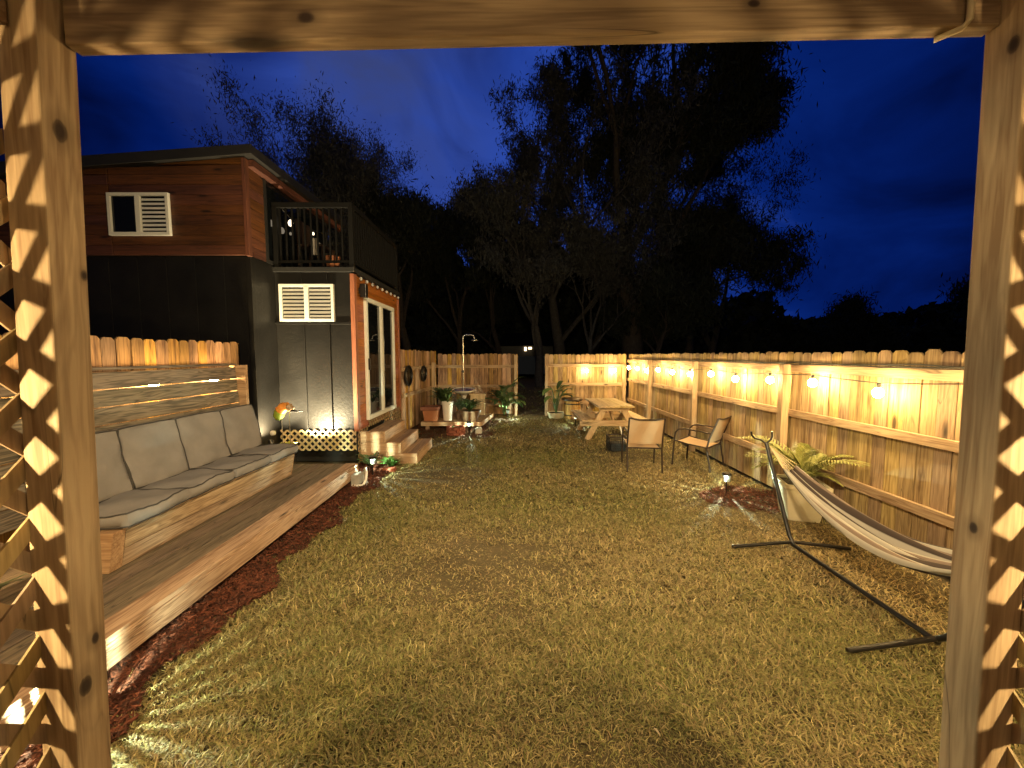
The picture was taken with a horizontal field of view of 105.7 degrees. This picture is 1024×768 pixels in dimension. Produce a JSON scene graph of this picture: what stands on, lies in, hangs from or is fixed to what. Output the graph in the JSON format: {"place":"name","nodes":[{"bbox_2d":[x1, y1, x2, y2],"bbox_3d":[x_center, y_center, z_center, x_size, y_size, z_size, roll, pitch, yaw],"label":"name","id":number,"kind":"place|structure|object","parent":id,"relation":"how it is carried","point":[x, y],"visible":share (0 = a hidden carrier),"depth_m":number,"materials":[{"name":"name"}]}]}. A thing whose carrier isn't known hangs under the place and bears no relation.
{"place":"outdoors","nodes":[
{"label":"outdoors","id":0,"kind":"place"},
{"bbox_2d":[0,573,28,588],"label":"flowering plant","id":1,"kind":"object","parent":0,"point":[4,583],"visible":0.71,"depth_m":2.21,"materials":[{"name":"green plant"}]},
{"bbox_2d":[0,35,984,318],"label":"sky","id":2,"kind":"structure","parent":0,"point":[891,138],"materials":[{"name":"blue"}]},
{"bbox_2d":[22,374,1023,767],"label":"ground","id":3,"kind":"structure","parent":0,"point":[488,548],"depth_m":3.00,"materials":[{"name":"green plant"}]},
{"bbox_2d":[0,332,239,568],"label":"wooden fence","id":4,"kind":"object","parent":3,"relation":"on","point":[115,352],"visible":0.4,"depth_m":4.03,"materials":[{"name":"brown wood"}]},
{"bbox_2d":[0,463,357,753],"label":"wooden deck","id":5,"kind":"structure","parent":3,"relation":"on","point":[149,594],"depth_m":2.89,"materials":[{"name":"brown wood"}]},
{"bbox_2d":[0,363,294,573],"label":"bench","id":6,"kind":"object","parent":5,"relation":"on","point":[120,548],"visible":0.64,"depth_m":3.62,"materials":[{"name":"brown wood"}]},
{"bbox_2d":[99,487,189,529],"bbox_3d":[-3.048,0.967,3.059,0.584,0.132,0.579,-2,5,-1],"label":"seat cushion","id":7,"kind":"object","parent":6,"relation":"on","point":[128,509],"visible":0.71,"depth_m":2.99,"materials":[{"name":"grey fabric"}]},
{"bbox_2d":[95,430,133,502],"bbox_3d":[-3.329,0.675,3.008,0.142,0.564,0.589,-12,4,1],"label":"back cushion","id":8,"kind":"object","parent":7,"relation":"on","point":[113,477],"visible":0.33,"depth_m":3.17,"materials":[{"name":"grey fabric"}]},
{"bbox_2d":[140,468,234,498],"bbox_3d":[-3.070,0.927,3.623,0.584,0.130,0.579,-1,5,1],"label":"seat cushion","id":9,"kind":"object","parent":6,"relation":"on","point":[198,481],"visible":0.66,"depth_m":3.58,"materials":[{"name":"grey fabric"}]},
{"bbox_2d":[113,419,189,488],"bbox_3d":[-3.329,0.633,3.578,0.141,0.564,0.589,-12,4,2],"label":"back cushion","id":10,"kind":"object","parent":9,"relation":"on","point":[154,451],"visible":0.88,"depth_m":3.54,"materials":[{"name":"grey fabric"}]},
{"bbox_2d":[190,454,270,477],"bbox_3d":[-3.060,0.886,4.186,0.584,0.131,0.579,-2,3,0],"label":"seat cushion","id":11,"kind":"object","parent":6,"relation":"on","point":[239,466],"visible":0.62,"depth_m":4.13,"materials":[{"name":"grey fabric"}]},
{"bbox_2d":[172,410,230,467],"bbox_3d":[-3.331,0.592,4.148,0.138,0.564,0.589,-12,4,3],"label":"back cushion","id":12,"kind":"object","parent":11,"relation":"on","point":[203,437],"visible":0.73,"depth_m":4.12,"materials":[{"name":"grey fabric"}]},
{"bbox_2d":[229,443,297,462],"bbox_3d":[-3.052,0.846,4.750,0.584,0.129,0.579,-1,4,0],"label":"seat cushion","id":13,"kind":"object","parent":6,"relation":"on","point":[276,452],"visible":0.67,"depth_m":4.70,"materials":[{"name":"grey fabric"}]},
{"bbox_2d":[215,404,261,455],"bbox_3d":[-3.330,0.550,4.719,0.141,0.564,0.589,-12,4,2],"label":"back cushion","id":14,"kind":"object","parent":13,"relation":"on","point":[242,427],"visible":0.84,"depth_m":4.69,"materials":[{"name":"grey fabric"}]},
{"bbox_2d":[0,144,400,463],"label":"tiny house","id":15,"kind":"structure","parent":3,"relation":"on","point":[196,244],"depth_m":5.75,"materials":[{"name":"black paint"}]},
{"bbox_2d":[106,192,171,235],"bbox_3d":[-5.305,-2.415,5.516,0.870,0.590,0.054,0,4,0],"label":"window","id":16,"kind":"structure","parent":15,"relation":"in","point":[128,213],"depth_m":5.51,"materials":[{"name":"white paint"}]},
{"bbox_2d":[263,179,327,266],"bbox_3d":[-3.810,-2.582,6.971,0.044,1.250,2.040,0,4,0],"label":"balcony door","id":17,"kind":"structure","parent":15,"relation":"in","point":[270,193],"depth_m":6.48,"materials":[{"name":"black paint"}]},
{"bbox_2d":[282,209,322,234],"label":"string lights","id":18,"kind":"object","parent":15,"relation":"hanging from","point":[289,222],"visible":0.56,"depth_m":6.35,"materials":[{"name":"beige"}]},
{"bbox_2d":[278,284,334,321],"bbox_3d":[-3.280,-1.298,6.200,0.870,0.590,0.054,0,4,0],"label":"window","id":19,"kind":"structure","parent":15,"relation":"in","point":[297,302],"depth_m":6.19,"materials":[{"name":"white paint"}]},
{"bbox_2d":[295,218,333,266],"bbox_3d":[-3.350,-2.316,6.613,0.440,0.850,0.430,0,4,0],"label":"balcony chair","id":20,"kind":"object","parent":15,"relation":"on","point":[308,240],"visible":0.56,"depth_m":6.52,"materials":[{"name":"brown metal"}]},
{"bbox_2d":[313,238,320,254],"bbox_3d":[-3.240,-2.265,6.476,0.120,0.270,0.250,0,4,0],"label":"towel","id":21,"kind":"object","parent":20,"relation":"on","point":[314,246],"visible":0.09,"depth_m":6.35,"materials":[{"name":"fabric"}]},
{"bbox_2d":[326,255,340,266],"bbox_3d":[-3.000,-2.003,6.491,0.250,0.240,0.244,0,4,0],"label":"flower pot","id":22,"kind":"object","parent":15,"relation":"on","point":[332,264],"visible":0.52,"depth_m":6.41,"materials":[{"name":"ceramic"}]},
{"bbox_2d":[356,273,398,298],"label":"string lights","id":23,"kind":"object","parent":15,"relation":"hanging from","point":[377,287],"visible":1,"depth_m":7.15},
{"bbox_2d":[363,298,396,419],"bbox_3d":[-2.497,-0.489,7.474,0.085,2.120,1.580,0,4,0],"label":"sliding door","id":24,"kind":"structure","parent":15,"relation":"in","point":[379,328],"depth_m":7.36,"materials":[{"name":"white paint"}]},
{"bbox_2d":[273,402,302,443],"bbox_3d":[-3.273,0.776,5.692,0.428,1.019,0.150,0,4,0],"label":"garden ornament","id":25,"kind":"object","parent":3,"relation":"on","point":[281,410],"visible":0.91,"depth_m":5.62,"materials":[{"name":"multicoloured metal"}]},
{"bbox_2d":[172,55,430,273],"bbox_3d":[-9.094,-8.089,20.331,9.014,17.476,15.084,0,4,0],"label":"tree","id":26,"kind":"object","parent":3,"relation":"on","point":[326,158],"visible":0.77,"depth_m":16.76,"materials":[{"name":"green plant"}]},
{"bbox_2d":[351,472,363,484],"bbox_3d":[-2.160,1.331,5.422,0.120,0.170,0.180,0,4,0],"label":"concrete block","id":27,"kind":"object","parent":3,"relation":"on","point":[357,478],"depth_m":5.34,"materials":[{"name":"grey concrete"}]},
{"bbox_2d":[351,467,367,486],"bbox_3d":[-2.088,1.297,5.453,0.177,0.221,0.327,1,4,11],"label":"hose","id":28,"kind":"object","parent":3,"relation":"on","point":[365,471],"visible":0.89,"depth_m":5.40,"materials":[{"name":"white rubber"}]},
{"bbox_2d":[357,451,382,467],"bbox_3d":[-2.279,1.234,6.246,0.449,0.228,0.378,-2,5,-23],"label":"shrub","id":29,"kind":"object","parent":3,"relation":"on","point":[365,459],"visible":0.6,"depth_m":6.22,"materials":[{"name":"green plant"}]},
{"bbox_2d":[368,456,375,474],"bbox_3d":[-2.080,1.252,5.787,0.114,0.354,0.116,2,4,20],"label":"solar light","id":30,"kind":"object","parent":3,"relation":"on","point":[372,459],"visible":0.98,"depth_m":5.75,"materials":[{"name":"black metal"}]},
{"bbox_2d":[382,467,396,471],"bbox_3d":[-1.920,1.337,6.064,0.200,0.055,0.100,0,4,0],"label":"brick","id":31,"kind":"object","parent":3,"relation":"on","point":[392,469],"visible":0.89,"depth_m":6.02,"materials":[{"name":"red brick"}]},
{"bbox_2d":[0,416,780,767],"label":"mulch","id":32,"kind":"object","parent":3,"relation":"on","point":[242,586],"visible":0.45,"depth_m":2.81,"materials":[{"name":"brown wood"}]},
{"bbox_2d":[377,456,403,465],"bbox_3d":[-1.933,1.264,6.260,0.436,0.164,0.376,0,4,0],"label":"shrub","id":33,"kind":"object","parent":3,"relation":"on","point":[390,461],"visible":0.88,"depth_m":6.23,"materials":[{"name":"green plant"}]},
{"bbox_2d":[340,148,450,349],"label":"tree","id":34,"kind":"object","parent":3,"relation":"on","point":[420,250],"visible":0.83,"depth_m":20.83,"materials":[{"name":"green plant"}]},
{"bbox_2d":[360,420,431,463],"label":"wooden steps","id":35,"kind":"structure","parent":3,"relation":"on","point":[393,438],"depth_m":6.48,"materials":[{"name":"brown wood"}]},
{"bbox_2d":[400,349,437,428],"bbox_3d":[-2.324,0.083,10.185,0.159,1.943,2.840,0,4,5],"label":"wooden fence","id":36,"kind":"object","parent":3,"relation":"on","point":[415,398],"visible":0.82,"depth_m":9.80,"materials":[{"name":"brown wood"}]},
{"bbox_2d":[404,365,412,385],"bbox_3d":[-2.409,-0.194,9.059,0.050,0.494,0.494,0,4,5],"label":"mirror","id":37,"kind":"object","parent":36,"relation":"attached to","point":[408,375],"visible":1,"depth_m":9.05,"materials":[{"name":"black metal"}]},
{"bbox_2d":[421,365,426,380],"bbox_3d":[-2.312,-0.278,10.205,0.050,0.424,0.424,0,4,5],"label":"mirror","id":38,"kind":"object","parent":36,"relation":"attached to","point":[423,373],"visible":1,"depth_m":10.17,"materials":[{"name":"black metal"}]},
{"bbox_2d":[357,192,534,381],"bbox_3d":[-3.804,-6.220,26.353,12.377,12.799,10.482,0,4,0],"label":"tree","id":39,"kind":"object","parent":3,"relation":"on","point":[454,233],"visible":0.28,"depth_m":25.32,"materials":[{"name":"green plant"}]},
{"bbox_2d":[446,425,464,435],"bbox_3d":[-1.280,1.056,8.821,0.419,0.190,0.421,0,4,0],"label":"brick ring","id":40,"kind":"object","parent":3,"relation":"on","point":[455,431],"visible":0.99,"depth_m":8.66,"materials":[{"name":"red brick"}]},
{"bbox_2d":[421,413,493,429],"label":"wooden platform","id":41,"kind":"structure","parent":3,"relation":"on","point":[482,420],"depth_m":9.44,"materials":[{"name":"brown wood"}]},
{"bbox_2d":[421,405,441,420],"bbox_3d":[-1.990,0.721,9.569,0.440,0.360,0.400,0,4,0],"label":"planter trough","id":42,"kind":"object","parent":41,"relation":"on","point":[431,412],"visible":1,"depth_m":9.42,"materials":[{"name":"ceramic"}]},
{"bbox_2d":[428,387,459,417],"bbox_3d":[-1.755,0.475,10.005,0.798,0.788,0.861,-4,6,-41],"label":"potted plant","id":43,"kind":"object","parent":41,"relation":"on","point":[440,394],"visible":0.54,"depth_m":9.90,"materials":[{"name":"green plant"}]},
{"bbox_2d":[442,393,452,420],"bbox_3d":[-1.600,0.561,9.618,0.290,0.671,0.289,0,4,0],"label":"potted plant","id":44,"kind":"object","parent":41,"relation":"on","point":[447,406],"visible":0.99,"depth_m":9.53,"materials":[{"name":"green plant"}]},
{"bbox_2d":[453,397,469,418],"bbox_3d":[-1.321,0.609,9.789,0.598,0.552,0.665,0,4,0],"label":"potted plant","id":45,"kind":"object","parent":41,"relation":"on","point":[457,412],"visible":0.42,"depth_m":9.74,"materials":[{"name":"green plant"}]},
{"bbox_2d":[452,387,475,408],"bbox_3d":[-1.300,0.472,10.444,0.650,0.729,0.648,0,4,0],"label":"basin","id":46,"kind":"object","parent":41,"relation":"on","point":[464,392],"visible":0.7,"depth_m":10.41,"materials":[{"name":"white paint"}]},
{"bbox_2d":[452,398,490,420],"bbox_3d":[-1.096,0.630,9.692,1.020,0.523,1.125,-3,5,-36],"label":"potted plant","id":47,"kind":"object","parent":41,"relation":"on","point":[470,413],"visible":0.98,"depth_m":9.53,"materials":[{"name":"green plant"}]},
{"bbox_2d":[469,393,485,414],"bbox_3d":[-0.930,0.540,10.568,0.440,0.575,0.360,0,4,0],"label":"cabinet","id":48,"kind":"object","parent":41,"relation":"on","point":[480,397],"visible":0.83,"depth_m":10.42,"materials":[{"name":"brown wood"}]},
{"bbox_2d":[461,334,477,386],"bbox_3d":[-1.200,-0.216,11.103,0.480,2.405,0.238,0,4,0],"label":"outdoor shower","id":49,"kind":"object","parent":3,"relation":"on","point":[474,339],"visible":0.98,"depth_m":11.04,"materials":[{"name":"metal"}]},
{"bbox_2d":[438,353,517,415],"bbox_3d":[-1.020,0.021,11.578,2.400,1.863,0.157,0,4,0],"label":"wooden fence","id":50,"kind":"object","parent":3,"relation":"on","point":[503,369],"visible":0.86,"depth_m":11.61,"materials":[{"name":"brown wood"}]},
{"bbox_2d":[475,427,481,433],"bbox_3d":[-0.770,1.080,8.953,0.140,0.145,0.140,0,4,0],"label":"stone block","id":51,"kind":"object","parent":3,"relation":"on","point":[478,430],"depth_m":8.88,"materials":[{"name":"beige stone"}]},
{"bbox_2d":[405,160,565,354],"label":"tree","id":52,"kind":"object","parent":3,"relation":"on","point":[499,306],"visible":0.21,"depth_m":29.32,"materials":[{"name":"green plant"}]},
{"bbox_2d":[485,377,525,414],"bbox_3d":[-0.133,0.342,11.013,1.315,1.114,1.288,3,5,38],"label":"broad leaved plant","id":53,"kind":"object","parent":3,"relation":"on","point":[507,398],"visible":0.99,"depth_m":10.95,"materials":[{"name":"green plant"}]},
{"bbox_2d":[442,151,578,387],"bbox_3d":[-0.110,-5.704,20.880,7.106,12.569,7.561,0,4,0],"label":"tree","id":54,"kind":"object","parent":3,"relation":"on","point":[537,243],"visible":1,"depth_m":19.33,"materials":[{"name":"green plant"}]},
{"bbox_2d":[0,0,1023,767],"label":"pergola","id":55,"kind":"object","parent":3,"relation":"on","point":[46,338],"visible":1,"depth_m":1.02,"materials":[{"name":"brown wood"}]},
{"bbox_2d":[934,0,975,42],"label":"conduit","id":56,"kind":"object","parent":55,"relation":"attached to","point":[970,10],"visible":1,"depth_m":0.99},
{"bbox_2d":[499,333,553,373],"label":"distant house","id":57,"kind":"structure","parent":3,"relation":"on","point":[521,346],"depth_m":30.17,"materials":[{"name":"black paint"}]},
{"bbox_2d":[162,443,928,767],"bbox_3d":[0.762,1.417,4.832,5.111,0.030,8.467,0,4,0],"label":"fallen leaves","id":58,"kind":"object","parent":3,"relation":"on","point":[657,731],"visible":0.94,"depth_m":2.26,"materials":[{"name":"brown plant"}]},
{"bbox_2d":[539,381,575,418],"bbox_3d":[1.286,0.445,11.261,1.126,1.064,0.960,0,4,0],"label":"potted plant","id":59,"kind":"object","parent":3,"relation":"on","point":[555,414],"visible":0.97,"depth_m":11.13,"materials":[{"name":"green plant"}]},
{"bbox_2d":[562,397,582,419],"bbox_3d":[1.720,0.689,11.080,0.600,0.602,0.600,0,4,0],"label":"barrel","id":60,"kind":"object","parent":3,"relation":"on","point":[572,403],"visible":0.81,"depth_m":10.89,"materials":[{"name":"brown wood"}]},
{"bbox_2d":[545,354,626,415],"bbox_3d":[2.205,0.027,11.579,2.450,1.851,0.157,0,4,0],"label":"wooden fence","id":61,"kind":"object","parent":3,"relation":"on","point":[610,384],"visible":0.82,"depth_m":11.61,"materials":[{"name":"brown wood"}]},
{"bbox_2d":[586,406,607,419],"bbox_3d":[2.250,0.819,10.313,0.500,0.435,0.350,0,4,0],"label":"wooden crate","id":62,"kind":"object","parent":3,"relation":"on","point":[596,409],"visible":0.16,"depth_m":10.13,"materials":[{"name":"brown wood"}]},
{"bbox_2d":[485,44,722,382],"bbox_3d":[4.692,-8.994,22.722,9.944,18.854,15.038,-3,5,-39],"label":"tree","id":63,"kind":"object","parent":3,"relation":"on","point":[644,178],"visible":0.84,"depth_m":20.75,"materials":[{"name":"green plant"}]},
{"bbox_2d":[529,194,681,382],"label":"tree","id":64,"kind":"object","parent":3,"relation":"on","point":[583,242],"visible":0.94,"depth_m":20.79,"materials":[{"name":"green plant"}]},
{"bbox_2d":[571,398,646,439],"bbox_3d":[2.170,0.793,8.832,1.460,0.779,1.540,0,4,0],"label":"picnic table","id":65,"kind":"object","parent":3,"relation":"on","point":[615,406],"visible":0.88,"depth_m":8.29,"materials":[{"name":"brown wood"}]},
{"bbox_2d":[606,434,626,450],"bbox_3d":[1.980,1.111,7.351,0.340,0.278,0.320,0,4,0],"label":"fire pit","id":66,"kind":"object","parent":3,"relation":"on","point":[612,445],"visible":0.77,"depth_m":7.23,"materials":[{"name":"black metal"}]},
{"bbox_2d":[621,417,665,472],"bbox_3d":[2.074,0.918,6.167,0.547,0.870,0.662,1,4,7],"label":"patio chair","id":67,"kind":"object","parent":3,"relation":"on","point":[645,433],"visible":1,"depth_m":5.94,"materials":[{"name":"beige fabric"}]},
{"bbox_2d":[332,219,967,376],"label":"woodland","id":68,"kind":"object","parent":3,"relation":"on","point":[752,326],"visible":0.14,"depth_m":33.12,"materials":[{"name":"green plant"}]},
{"bbox_2d":[521,51,801,354],"bbox_3d":[7.885,-10.102,23.856,15.769,20.996,9.439,3,5,37],"label":"tree","id":69,"kind":"object","parent":3,"relation":"on","point":[724,129],"visible":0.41,"depth_m":20.63,"materials":[{"name":"green plant"}]},
{"bbox_2d":[587,244,740,353],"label":"tree","id":70,"kind":"object","parent":3,"relation":"on","point":[676,305],"visible":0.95,"depth_m":22.06,"materials":[{"name":"green plant"}]},
{"bbox_2d":[532,41,825,384],"bbox_3d":[7.671,-14.309,21.505,23.145,29.680,26.604,0,4,0],"label":"tree","id":71,"kind":"object","parent":3,"relation":"on","point":[729,60],"visible":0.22,"depth_m":19.86,"materials":[{"name":"green plant"}]},
{"bbox_2d":[671,415,731,472],"bbox_3d":[3.096,0.911,6.314,0.580,0.862,0.741,-4,6,-42],"label":"patio chair","id":72,"kind":"object","parent":3,"relation":"on","point":[719,427],"visible":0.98,"depth_m":6.26,"materials":[{"name":"beige fabric"}]},
{"bbox_2d":[625,140,820,352],"bbox_3d":[13.601,-8.543,27.602,12.007,17.212,8.481,1,4,17],"label":"tree","id":73,"kind":"object","parent":3,"relation":"on","point":[712,345],"visible":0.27,"depth_m":25.55,"materials":[{"name":"green plant"}]},
{"bbox_2d":[722,472,731,494],"bbox_3d":[2.760,1.311,4.989,0.114,0.354,0.116,2,5,27],"label":"solar light","id":74,"kind":"object","parent":3,"relation":"on","point":[727,476],"visible":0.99,"depth_m":4.95,"materials":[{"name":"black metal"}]},
{"bbox_2d":[635,188,829,353],"bbox_3d":[12.378,-6.127,24.250,11.865,12.942,9.142,3,5,33],"label":"tree","id":75,"kind":"object","parent":3,"relation":"on","point":[731,242],"visible":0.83,"depth_m":22.27,"materials":[{"name":"green plant"}]},
{"bbox_2d":[733,435,870,522],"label":"potted palm","id":76,"kind":"object","parent":3,"relation":"on","point":[798,506],"visible":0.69,"depth_m":4.22,"materials":[{"name":"green plant"}]},
{"bbox_2d":[626,349,1023,610],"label":"wooden fence","id":77,"kind":"object","parent":3,"relation":"on","point":[902,440],"visible":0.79,"depth_m":4.05,"materials":[{"name":"brown wood"}]},
{"bbox_2d":[585,365,962,397],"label":"string lights","id":78,"kind":"object","parent":77,"relation":"hanging from","point":[878,392],"visible":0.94,"depth_m":4.27,"materials":[{"name":"beige glass"}]},
{"bbox_2d":[677,360,907,367],"bbox_3d":[3.431,-0.254,4.819,0.011,0.035,6.650,0,4,0],"label":"cable","id":79,"kind":"object","parent":77,"relation":"attached to","point":[808,364],"visible":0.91,"depth_m":3.87,"materials":[{"name":"black rubber"}]},
{"bbox_2d":[676,359,963,368],"bbox_3d":[3.407,-0.270,4.818,0.011,0.035,6.650,0,4,0],"label":"cable","id":80,"kind":"object","parent":77,"relation":"attached to","point":[838,364],"visible":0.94,"depth_m":3.97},
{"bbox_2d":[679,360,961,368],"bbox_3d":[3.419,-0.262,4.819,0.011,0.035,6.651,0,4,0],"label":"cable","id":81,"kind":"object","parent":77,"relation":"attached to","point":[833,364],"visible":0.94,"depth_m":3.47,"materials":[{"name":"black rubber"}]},
{"bbox_2d":[794,287,919,353],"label":"tree","id":82,"kind":"object","parent":3,"relation":"on","point":[852,324],"visible":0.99,"depth_m":30.64,"materials":[{"name":"green plant"}]},
{"bbox_2d":[732,431,1023,653],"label":"hammock stand","id":83,"kind":"object","parent":3,"relation":"on","point":[928,637],"visible":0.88,"depth_m":2.98,"materials":[{"name":"black metal"}]},
{"bbox_2d":[770,446,951,577],"bbox_3d":[2.748,0.982,2.832,0.250,0.580,2.266,0,4,-2],"label":"hammock","id":84,"kind":"object","parent":83,"relation":"hanging from","point":[861,529],"visible":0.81,"depth_m":2.98,"materials":[{"name":"fabric"}]},
{"bbox_2d":[936,272,969,331],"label":"tree","id":85,"kind":"object","parent":3,"relation":"on","point":[960,295],"visible":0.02,"depth_m":28.27,"materials":[{"name":"green plant"}]}
]}

